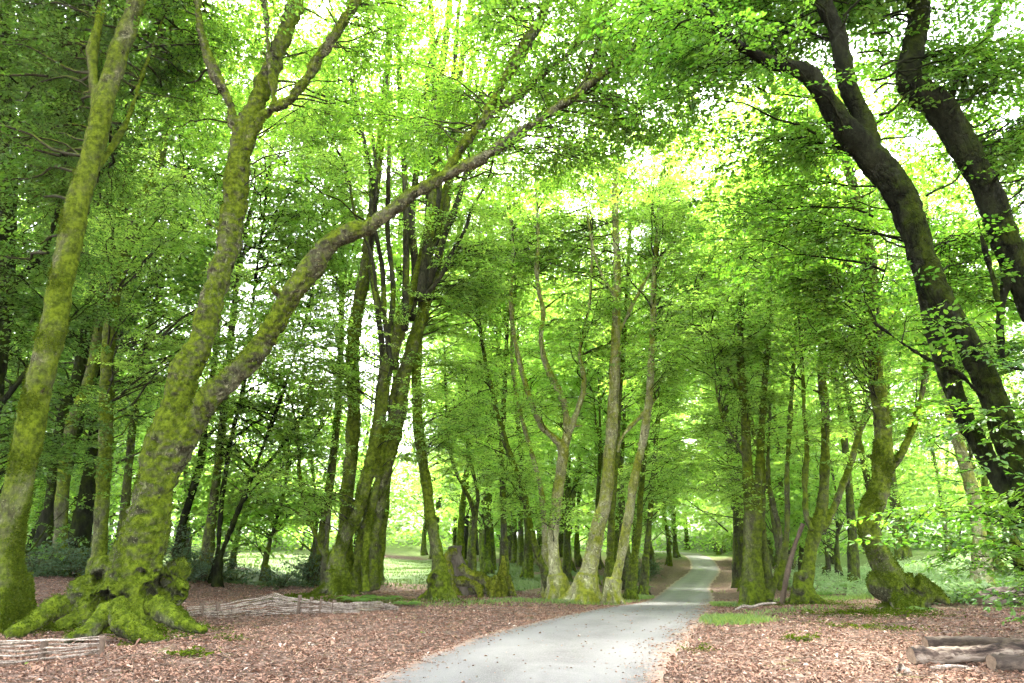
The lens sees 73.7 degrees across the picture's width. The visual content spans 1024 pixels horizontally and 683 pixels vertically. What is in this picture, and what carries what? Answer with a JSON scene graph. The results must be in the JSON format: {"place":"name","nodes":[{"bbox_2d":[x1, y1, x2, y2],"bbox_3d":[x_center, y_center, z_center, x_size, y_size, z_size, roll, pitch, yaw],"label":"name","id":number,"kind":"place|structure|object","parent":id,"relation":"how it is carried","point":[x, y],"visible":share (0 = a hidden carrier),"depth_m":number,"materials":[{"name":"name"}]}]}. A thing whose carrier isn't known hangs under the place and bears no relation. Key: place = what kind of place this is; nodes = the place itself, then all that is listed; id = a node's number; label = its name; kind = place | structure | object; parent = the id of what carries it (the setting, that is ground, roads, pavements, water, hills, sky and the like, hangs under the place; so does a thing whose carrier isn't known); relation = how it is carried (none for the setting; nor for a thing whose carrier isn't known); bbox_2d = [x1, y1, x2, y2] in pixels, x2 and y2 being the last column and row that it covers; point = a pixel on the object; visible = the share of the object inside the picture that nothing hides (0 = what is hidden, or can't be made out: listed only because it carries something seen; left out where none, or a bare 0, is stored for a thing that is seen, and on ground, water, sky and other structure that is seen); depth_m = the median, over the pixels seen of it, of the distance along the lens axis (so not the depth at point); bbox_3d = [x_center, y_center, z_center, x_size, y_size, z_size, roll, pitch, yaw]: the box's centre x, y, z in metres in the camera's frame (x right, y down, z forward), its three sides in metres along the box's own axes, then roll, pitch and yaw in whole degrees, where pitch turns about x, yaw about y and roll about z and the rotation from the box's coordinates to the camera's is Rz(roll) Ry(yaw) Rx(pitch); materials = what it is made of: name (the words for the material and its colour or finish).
{"place":"outdoors","nodes":[
{"label":"outdoors","id":0,"kind":"place"},
{"bbox_2d":[26,552,602,590],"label":"lawn","id":1,"kind":"structure","parent":0,"point":[255,580],"depth_m":36.94,"materials":[{"name":"green plant"}]},
{"bbox_2d":[172,358,409,581],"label":"tree","id":2,"kind":"object","parent":1,"relation":"on","point":[278,512],"visible":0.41,"depth_m":28.37,"materials":[{"name":"green plant"}]},
{"bbox_2d":[227,360,420,578],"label":"tree","id":3,"kind":"object","parent":1,"relation":"on","point":[362,426],"visible":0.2,"depth_m":31.46,"materials":[{"name":"green plant"}]},
{"bbox_2d":[0,528,1023,682],"bbox_3d":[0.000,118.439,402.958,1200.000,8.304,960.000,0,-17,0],"label":"ground","id":4,"kind":"structure","parent":0,"point":[681,567],"depth_m":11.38,"materials":[{"name":"brown plant"}]},
{"bbox_2d":[0,636,106,663],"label":"woven fence","id":5,"kind":"object","parent":4,"relation":"on","point":[44,647],"visible":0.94,"depth_m":8.88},
{"bbox_2d":[24,535,108,576],"bbox_3d":[-15.424,7.197,22.348,4.081,1.704,3.795,-6,-18,20],"label":"shrub","id":6,"kind":"object","parent":4,"relation":"on","point":[29,569],"visible":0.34,"depth_m":22.34,"materials":[{"name":"green plant"}]},
{"bbox_2d":[25,535,116,577],"bbox_3d":[-14.670,7.172,22.396,4.086,1.680,3.272,10,-19,-30],"label":"shrub","id":7,"kind":"object","parent":4,"relation":"on","point":[82,564],"visible":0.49,"depth_m":22.11,"materials":[{"name":"green plant"}]},
{"bbox_2d":[0,0,194,560],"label":"beech tree","id":8,"kind":"object","parent":4,"relation":"on","point":[12,309],"visible":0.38,"depth_m":18.06,"materials":[{"name":"green plant"}]},
{"bbox_2d":[1,344,213,551],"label":"tree","id":9,"kind":"object","parent":4,"relation":"on","point":[74,494],"visible":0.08,"depth_m":34.36,"materials":[{"name":"green plant"}]},
{"bbox_2d":[5,1,216,570],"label":"beech tree","id":10,"kind":"object","parent":4,"relation":"on","point":[48,511],"visible":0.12,"depth_m":26.60,"materials":[{"name":"green plant"}]},
{"bbox_2d":[17,31,249,573],"bbox_3d":[-14.431,-2.746,26.779,9.608,23.241,8.492,-13,-21,37],"label":"beech tree","id":11,"kind":"object","parent":4,"relation":"on","point":[61,504],"visible":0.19,"depth_m":25.36,"materials":[{"name":"green plant"}]},
{"bbox_2d":[0,10,293,566],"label":"beech tree","id":12,"kind":"object","parent":4,"relation":"on","point":[140,300],"visible":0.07,"depth_m":27.61,"materials":[{"name":"green plant"}]},
{"bbox_2d":[1,13,304,563],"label":"beech tree","id":13,"kind":"object","parent":4,"relation":"on","point":[82,522],"visible":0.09,"depth_m":29.97,"materials":[{"name":"green plant"}]},
{"bbox_2d":[0,0,332,634],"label":"beech tree","id":14,"kind":"object","parent":4,"relation":"on","point":[103,78],"visible":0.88,"depth_m":15.51,"materials":[{"name":"green plant"}]},
{"bbox_2d":[21,14,315,540],"bbox_3d":[-15.362,-4.142,31.538,12.700,28.122,14.321,0,-17,0],"label":"beech tree","id":15,"kind":"object","parent":4,"relation":"on","point":[126,483],"visible":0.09,"depth_m":29.05,"materials":[{"name":"green plant"}]},
{"bbox_2d":[34,333,302,558],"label":"tree","id":16,"kind":"object","parent":4,"relation":"on","point":[184,472],"visible":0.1,"depth_m":31.01,"materials":[{"name":"green plant"}]},
{"bbox_2d":[59,1,305,574],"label":"beech tree","id":17,"kind":"object","parent":4,"relation":"on","point":[107,363],"visible":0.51,"depth_m":21.99,"materials":[{"name":"green plant"}]},
{"bbox_2d":[163,522,217,582],"bbox_3d":[-12.098,7.875,24.654,2.896,2.702,3.284,0,-17,0],"label":"shrub","id":18,"kind":"object","parent":4,"relation":"on","point":[196,569],"visible":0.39,"depth_m":24.66,"materials":[{"name":"green plant"}]},
{"bbox_2d":[78,67,311,558],"bbox_3d":[-13.733,-1.781,30.849,10.304,23.938,8.704,0,-17,0],"label":"beech tree","id":19,"kind":"object","parent":4,"relation":"on","point":[186,509],"visible":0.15,"depth_m":29.29,"materials":[{"name":"green plant"}]},
{"bbox_2d":[166,540,260,584],"bbox_3d":[-12.179,8.690,26.698,3.963,1.809,3.168,0,-17,0],"label":"shrub","id":20,"kind":"object","parent":4,"relation":"on","point":[226,562],"visible":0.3,"depth_m":26.71,"materials":[{"name":"green plant"}]},
{"bbox_2d":[134,362,345,568],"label":"tree","id":21,"kind":"object","parent":4,"relation":"on","point":[194,524],"visible":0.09,"depth_m":30.39,"materials":[{"name":"green plant"}]},
{"bbox_2d":[114,0,410,580],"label":"beech tree","id":22,"kind":"object","parent":4,"relation":"on","point":[208,536],"visible":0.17,"depth_m":28.42,"materials":[{"name":"green plant"}]},
{"bbox_2d":[136,117,419,587],"bbox_3d":[-8.075,0.248,26.690,10.398,18.340,7.913,-10,-19,29],"label":"beech tree","id":23,"kind":"object","parent":4,"relation":"on","point":[217,580],"visible":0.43,"depth_m":25.80,"materials":[{"name":"green plant"}]},
{"bbox_2d":[186,67,379,583],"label":"beech tree","id":24,"kind":"object","parent":4,"relation":"on","point":[268,231],"visible":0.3,"depth_m":27.70,"materials":[{"name":"green plant"}]},
{"bbox_2d":[250,565,318,589],"bbox_3d":[-8.727,9.128,26.323,2.438,1.001,2.719,0,-17,0],"label":"shrub","id":25,"kind":"object","parent":4,"relation":"on","point":[282,584],"visible":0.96,"depth_m":26.33,"materials":[{"name":"green plant"}]},
{"bbox_2d":[187,593,398,617],"bbox_3d":[-4.719,5.954,15.067,4.386,0.699,1.799,3,-17,-10],"label":"woven fence","id":26,"kind":"object","parent":4,"relation":"on","point":[342,607],"visible":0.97,"depth_m":15.54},
{"bbox_2d":[191,211,399,585],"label":"beech tree","id":27,"kind":"object","parent":4,"relation":"on","point":[324,550],"visible":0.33,"depth_m":26.60,"materials":[{"name":"green plant"}]},
{"bbox_2d":[278,538,321,586],"bbox_3d":[-8.226,9.038,27.584,2.429,2.152,2.427,0,-17,0],"label":"shrub","id":28,"kind":"object","parent":4,"relation":"on","point":[309,576],"visible":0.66,"depth_m":27.25,"materials":[{"name":"green plant"}]},
{"bbox_2d":[195,1,468,585],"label":"beech tree","id":29,"kind":"object","parent":4,"relation":"on","point":[321,534],"visible":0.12,"depth_m":29.83,"materials":[{"name":"green plant"}]},
{"bbox_2d":[301,319,417,547],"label":"beech tree","id":30,"kind":"object","parent":4,"relation":"on","point":[367,434],"visible":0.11,"depth_m":92.02,"materials":[{"name":"green plant"}]},
{"bbox_2d":[260,1,503,580],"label":"beech tree","id":31,"kind":"object","parent":4,"relation":"on","point":[382,546],"visible":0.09,"depth_m":33.85,"materials":[{"name":"green plant"}]},
{"bbox_2d":[187,0,603,596],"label":"beech tree","id":32,"kind":"object","parent":4,"relation":"on","point":[349,571],"visible":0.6,"depth_m":22.86,"materials":[{"name":"green plant"}]},
{"bbox_2d":[3,0,805,643],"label":"beech tree","id":33,"kind":"object","parent":4,"relation":"on","point":[123,588],"visible":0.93,"depth_m":15.00,"materials":[{"name":"green plant"}]},
{"bbox_2d":[386,477,424,545],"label":"tree","id":34,"kind":"object","parent":4,"relation":"on","point":[391,497],"visible":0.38,"depth_m":76.04,"materials":[{"name":"green plant"}]},
{"bbox_2d":[364,330,457,555],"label":"beech tree","id":35,"kind":"object","parent":4,"relation":"on","point":[424,551],"visible":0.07,"depth_m":83.24,"materials":[{"name":"green plant"}]},
{"bbox_2d":[372,327,463,558],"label":"beech tree","id":36,"kind":"object","parent":4,"relation":"on","point":[413,469],"visible":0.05,"depth_m":76.61,"materials":[{"name":"green plant"}]},
{"bbox_2d":[325,1,556,600],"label":"beech tree","id":37,"kind":"object","parent":4,"relation":"on","point":[439,582],"visible":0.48,"depth_m":23.44,"materials":[{"name":"green plant"}]},
{"bbox_2d":[391,324,528,570],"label":"beech tree","id":38,"kind":"object","parent":4,"relation":"on","point":[472,563],"visible":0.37,"depth_m":29.53,"materials":[{"name":"green plant"}]},
{"bbox_2d":[373,329,549,558],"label":"beech tree","id":39,"kind":"object","parent":4,"relation":"on","point":[465,527],"visible":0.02,"depth_m":75.31,"materials":[{"name":"green plant"}]},
{"bbox_2d":[361,166,575,565],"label":"beech tree","id":40,"kind":"object","parent":4,"relation":"on","point":[460,527],"visible":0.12,"depth_m":40.94,"materials":[{"name":"green plant"}]},
{"bbox_2d":[361,151,582,573],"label":"beech tree","id":41,"kind":"object","parent":4,"relation":"on","point":[486,565],"visible":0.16,"depth_m":44.98,"materials":[{"name":"green plant"}]},
{"bbox_2d":[400,207,552,590],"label":"beech tree","id":42,"kind":"object","parent":4,"relation":"on","point":[516,473],"visible":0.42,"depth_m":25.74,"materials":[{"name":"green plant"}]},
{"bbox_2d":[401,206,558,560],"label":"beech tree","id":43,"kind":"object","parent":4,"relation":"on","point":[469,532],"visible":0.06,"depth_m":62.74,"materials":[{"name":"green plant"}]},
{"bbox_2d":[444,545,516,597],"bbox_3d":[-1.229,8.686,25.357,2.981,2.134,0.996,-2,-17,6],"label":"stump","id":44,"kind":"object","parent":4,"relation":"on","point":[466,580],"visible":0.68,"depth_m":25.14,"materials":[{"name":"green plant"}]},
{"bbox_2d":[405,238,559,569],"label":"beech tree","id":45,"kind":"object","parent":4,"relation":"on","point":[493,553],"visible":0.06,"depth_m":54.29,"materials":[{"name":"green plant"}]},
{"bbox_2d":[2,591,975,658],"bbox_3d":[0.455,6.750,16.802,23.523,1.009,18.217,16,-23,-42],"label":"moss","id":46,"kind":"object","parent":4,"relation":"on","point":[874,611],"visible":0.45,"depth_m":13.50,"materials":[{"name":"green plant"}]},
{"bbox_2d":[417,228,575,574],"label":"beech tree","id":47,"kind":"object","parent":4,"relation":"on","point":[503,531],"visible":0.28,"depth_m":31.14,"materials":[{"name":"green plant"}]},
{"bbox_2d":[428,324,571,562],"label":"beech tree","id":48,"kind":"object","parent":4,"relation":"on","point":[514,546],"visible":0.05,"depth_m":64.77,"materials":[{"name":"green plant"}]},
{"bbox_2d":[0,589,1023,682],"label":"twig debris","id":49,"kind":"object","parent":4,"relation":"on","point":[887,624],"visible":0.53,"depth_m":10.09,"materials":[{"name":"brown wood"}]},
{"bbox_2d":[439,319,585,566],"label":"beech tree","id":50,"kind":"object","parent":4,"relation":"on","point":[520,552],"visible":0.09,"depth_m":59.88,"materials":[{"name":"green plant"}]},
{"bbox_2d":[454,176,579,596],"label":"beech tree","id":51,"kind":"object","parent":4,"relation":"on","point":[544,550],"visible":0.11,"depth_m":27.80,"materials":[{"name":"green plant"}]},
{"bbox_2d":[27,420,1023,553],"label":"distant wood","id":52,"kind":"object","parent":4,"relation":"on","point":[446,534],"visible":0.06,"depth_m":91.76,"materials":[{"name":"green plant"}]},
{"bbox_2d":[434,149,633,578],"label":"beech tree","id":53,"kind":"object","parent":4,"relation":"on","point":[527,570],"visible":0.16,"depth_m":40.90,"materials":[{"name":"green plant"}]},
{"bbox_2d":[363,549,720,682],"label":"lane","id":54,"kind":"structure","parent":4,"relation":"on","point":[537,652],"depth_m":9.90,"materials":[{"name":"grey asphalt"}]},
{"bbox_2d":[449,133,672,600],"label":"beech tree","id":55,"kind":"object","parent":4,"relation":"on","point":[558,585],"visible":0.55,"depth_m":25.34,"materials":[{"name":"green plant"}]},
{"bbox_2d":[493,261,644,581],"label":"beech tree","id":56,"kind":"object","parent":4,"relation":"on","point":[566,565],"visible":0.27,"depth_m":42.19,"materials":[{"name":"green plant"}]},
{"bbox_2d":[518,289,655,586],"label":"beech tree","id":57,"kind":"object","parent":4,"relation":"on","point":[599,433],"visible":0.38,"depth_m":39.50,"materials":[{"name":"green plant"}]},
{"bbox_2d":[499,256,675,571],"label":"beech tree","id":58,"kind":"object","parent":4,"relation":"on","point":[573,495],"visible":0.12,"depth_m":54.08,"materials":[{"name":"green plant"}]},
{"bbox_2d":[302,584,875,625],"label":"grass","id":59,"kind":"structure","parent":4,"relation":"on","point":[732,618],"depth_m":18.43,"materials":[{"name":"green plant"}]},
{"bbox_2d":[521,244,664,532],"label":"beech tree","id":60,"kind":"object","parent":4,"relation":"on","point":[589,476],"visible":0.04,"depth_m":45.69,"materials":[{"name":"green plant"}]},
{"bbox_2d":[524,239,694,562],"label":"beech tree","id":61,"kind":"object","parent":4,"relation":"on","point":[623,442],"visible":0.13,"depth_m":41.85,"materials":[{"name":"green plant"}]},
{"bbox_2d":[499,74,726,604],"bbox_3d":[4.047,-1.473,26.460,9.467,22.332,9.325,0,-17,0],"label":"beech tree","id":62,"kind":"object","parent":4,"relation":"on","point":[584,586],"visible":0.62,"depth_m":25.86,"materials":[{"name":"green plant"}]},
{"bbox_2d":[495,49,736,589],"bbox_3d":[6.853,-1.643,40.174,16.206,30.967,18.274,10,-19,-30],"label":"beech tree","id":63,"kind":"object","parent":4,"relation":"on","point":[626,562],"visible":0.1,"depth_m":37.89,"materials":[{"name":"green plant"}]},
{"bbox_2d":[552,374,682,546],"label":"beech tree","id":64,"kind":"object","parent":4,"relation":"on","point":[628,444],"visible":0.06,"depth_m":52.78,"materials":[{"name":"green plant"}]},
{"bbox_2d":[563,138,715,593],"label":"beech tree","id":65,"kind":"object","parent":4,"relation":"on","point":[609,565],"visible":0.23,"depth_m":27.01,"materials":[{"name":"green plant"}]},
{"bbox_2d":[568,211,724,599],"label":"beech tree","id":66,"kind":"object","parent":4,"relation":"on","point":[631,583],"visible":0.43,"depth_m":29.23,"materials":[{"name":"green plant"}]},
{"bbox_2d":[568,115,756,604],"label":"beech tree","id":67,"kind":"object","parent":4,"relation":"on","point":[611,594],"visible":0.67,"depth_m":24.38,"materials":[{"name":"green plant"}]},
{"bbox_2d":[625,363,701,567],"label":"beech tree","id":68,"kind":"object","parent":4,"relation":"on","point":[651,554],"visible":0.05,"depth_m":60.84,"materials":[{"name":"green plant"}]},
{"bbox_2d":[625,351,710,565],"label":"beech tree","id":69,"kind":"object","parent":4,"relation":"on","point":[669,557],"visible":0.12,"depth_m":64.82,"materials":[{"name":"green plant"}]},
{"bbox_2d":[626,392,712,557],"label":"beech tree","id":70,"kind":"object","parent":4,"relation":"on","point":[676,553],"visible":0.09,"depth_m":78.15,"materials":[{"name":"green plant"}]},
{"bbox_2d":[620,252,729,594],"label":"beech tree","id":71,"kind":"object","parent":4,"relation":"on","point":[643,588],"visible":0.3,"depth_m":34.07,"materials":[{"name":"green plant"}]},
{"bbox_2d":[602,114,838,587],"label":"beech tree","id":72,"kind":"object","parent":4,"relation":"on","point":[735,568],"visible":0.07,"depth_m":40.79,"materials":[{"name":"green plant"}]},
{"bbox_2d":[619,140,851,591],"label":"beech tree","id":73,"kind":"object","parent":4,"relation":"on","point":[738,511],"visible":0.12,"depth_m":37.21,"materials":[{"name":"green plant"}]},
{"bbox_2d":[697,458,777,555],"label":"tree","id":74,"kind":"object","parent":4,"relation":"on","point":[716,535],"visible":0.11,"depth_m":63.37,"materials":[{"name":"green plant"}]},
{"bbox_2d":[625,51,869,578],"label":"beech tree","id":75,"kind":"object","parent":4,"relation":"on","point":[707,161],"visible":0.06,"depth_m":43.82,"materials":[{"name":"green plant"}]},
{"bbox_2d":[619,148,883,605],"bbox_3d":[7.471,0.820,22.520,8.228,15.470,8.290,0,-17,0],"label":"beech tree","id":76,"kind":"object","parent":4,"relation":"on","point":[758,585],"visible":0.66,"depth_m":21.36,"materials":[{"name":"green plant"}]},
{"bbox_2d":[635,193,873,590],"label":"beech tree","id":77,"kind":"object","parent":4,"relation":"on","point":[773,530],"visible":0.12,"depth_m":34.26,"materials":[{"name":"green plant"}]},
{"bbox_2d":[686,244,845,579],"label":"beech tree","id":78,"kind":"object","parent":4,"relation":"on","point":[777,449],"visible":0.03,"depth_m":42.00,"materials":[{"name":"green plant"}]},
{"bbox_2d":[644,29,912,584],"bbox_3d":[17.030,-3.378,39.394,16.868,33.368,14.959,8,-19,-26],"label":"beech tree","id":79,"kind":"object","parent":4,"relation":"on","point":[853,562],"visible":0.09,"depth_m":34.97,"materials":[{"name":"green plant"}]},
{"bbox_2d":[697,297,865,570],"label":"beech tree","id":80,"kind":"object","parent":4,"relation":"on","point":[800,557],"visible":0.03,"depth_m":48.67,"materials":[{"name":"green plant"}]},
{"bbox_2d":[779,523,804,603],"bbox_3d":[8.166,6.440,19.889,0.988,2.239,0.158,0,-17,0],"label":"leaning branch","id":81,"kind":"object","parent":4,"relation":"on","point":[785,583],"visible":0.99,"depth_m":19.81,"materials":[{"name":"brown wood"}]},
{"bbox_2d":[581,0,1023,520],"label":"beech tree","id":82,"kind":"object","parent":4,"relation":"on","point":[761,49],"visible":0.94,"depth_m":11.09,"materials":[{"name":"green plant"}]},
{"bbox_2d":[711,415,898,578],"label":"tree","id":83,"kind":"object","parent":4,"relation":"on","point":[827,566],"visible":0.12,"depth_m":43.24,"materials":[{"name":"green plant"}]},
{"bbox_2d":[704,154,942,604],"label":"beech tree","id":84,"kind":"object","parent":4,"relation":"on","point":[818,525],"visible":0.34,"depth_m":20.33,"materials":[{"name":"green plant"}]},
{"bbox_2d":[718,157,962,530],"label":"beech tree","id":85,"kind":"object","parent":4,"relation":"on","point":[867,479],"visible":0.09,"depth_m":26.92,"materials":[{"name":"green plant"}]},
{"bbox_2d":[662,35,1023,611],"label":"beech tree","id":86,"kind":"object","parent":4,"relation":"on","point":[889,582],"visible":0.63,"depth_m":17.07,"materials":[{"name":"green plant"}]},
{"bbox_2d":[766,370,950,578],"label":"tree","id":87,"kind":"object","parent":4,"relation":"on","point":[837,562],"visible":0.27,"depth_m":38.84,"materials":[{"name":"green plant"}]},
{"bbox_2d":[815,316,941,556],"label":"beech tree","id":88,"kind":"object","parent":4,"relation":"on","point":[908,550],"visible":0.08,"depth_m":67.14,"materials":[{"name":"green plant"}]},
{"bbox_2d":[770,0,1023,624],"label":"beech tree","id":89,"kind":"object","parent":4,"relation":"on","point":[959,137],"visible":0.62,"depth_m":11.04,"materials":[{"name":"green plant"}]},
{"bbox_2d":[835,260,958,560],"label":"beech tree","id":90,"kind":"object","parent":4,"relation":"on","point":[900,552],"visible":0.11,"depth_m":61.48,"materials":[{"name":"green plant"}]},
{"bbox_2d":[772,549,1022,604],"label":"grass","id":91,"kind":"structure","parent":4,"relation":"on","point":[936,578],"depth_m":28.27,"materials":[{"name":"green plant"}]},
{"bbox_2d":[864,323,966,550],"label":"beech tree","id":92,"kind":"object","parent":4,"relation":"on","point":[948,547],"visible":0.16,"depth_m":64.07,"materials":[{"name":"green plant"}]},
{"bbox_2d":[828,126,1023,587],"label":"beech tree","id":93,"kind":"object","parent":4,"relation":"on","point":[959,445],"visible":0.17,"depth_m":24.23,"materials":[{"name":"green plant"}]},
{"bbox_2d":[838,130,1023,580],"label":"beech tree","id":94,"kind":"object","parent":4,"relation":"on","point":[1017,542],"visible":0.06,"depth_m":28.27,"materials":[{"name":"green plant"}]},
{"bbox_2d":[871,190,1023,575],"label":"beech tree","id":95,"kind":"object","parent":4,"relation":"on","point":[984,480],"visible":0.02,"depth_m":31.94,"materials":[{"name":"green plant"}]},
{"bbox_2d":[890,255,1022,506],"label":"beech tree","id":96,"kind":"object","parent":4,"relation":"on","point":[968,448],"visible":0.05,"depth_m":39.82,"materials":[{"name":"green plant"}]},
{"bbox_2d":[906,642,1023,664],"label":"log","id":97,"kind":"object","parent":4,"relation":"on","point":[944,654],"visible":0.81,"depth_m":8.52,"materials":[{"name":"brown wood"}]},
{"bbox_2d":[911,455,1019,547],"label":"tree","id":98,"kind":"object","parent":4,"relation":"on","point":[958,529],"visible":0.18,"depth_m":70.32,"materials":[{"name":"green plant"}]},
{"bbox_2d":[921,636,1023,646],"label":"log","id":99,"kind":"object","parent":4,"relation":"on","point":[930,641],"visible":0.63,"depth_m":9.54,"materials":[{"name":"brown wood"}]},
{"bbox_2d":[985,653,1023,672],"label":"log","id":100,"kind":"object","parent":4,"relation":"on","point":[1004,662],"visible":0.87,"depth_m":8.23,"materials":[{"name":"brown wood"}]},
{"bbox_2d":[14,0,1023,537],"label":"sky","id":101,"kind":"structure","parent":0,"point":[1012,115],"materials":[{"name":"white"}]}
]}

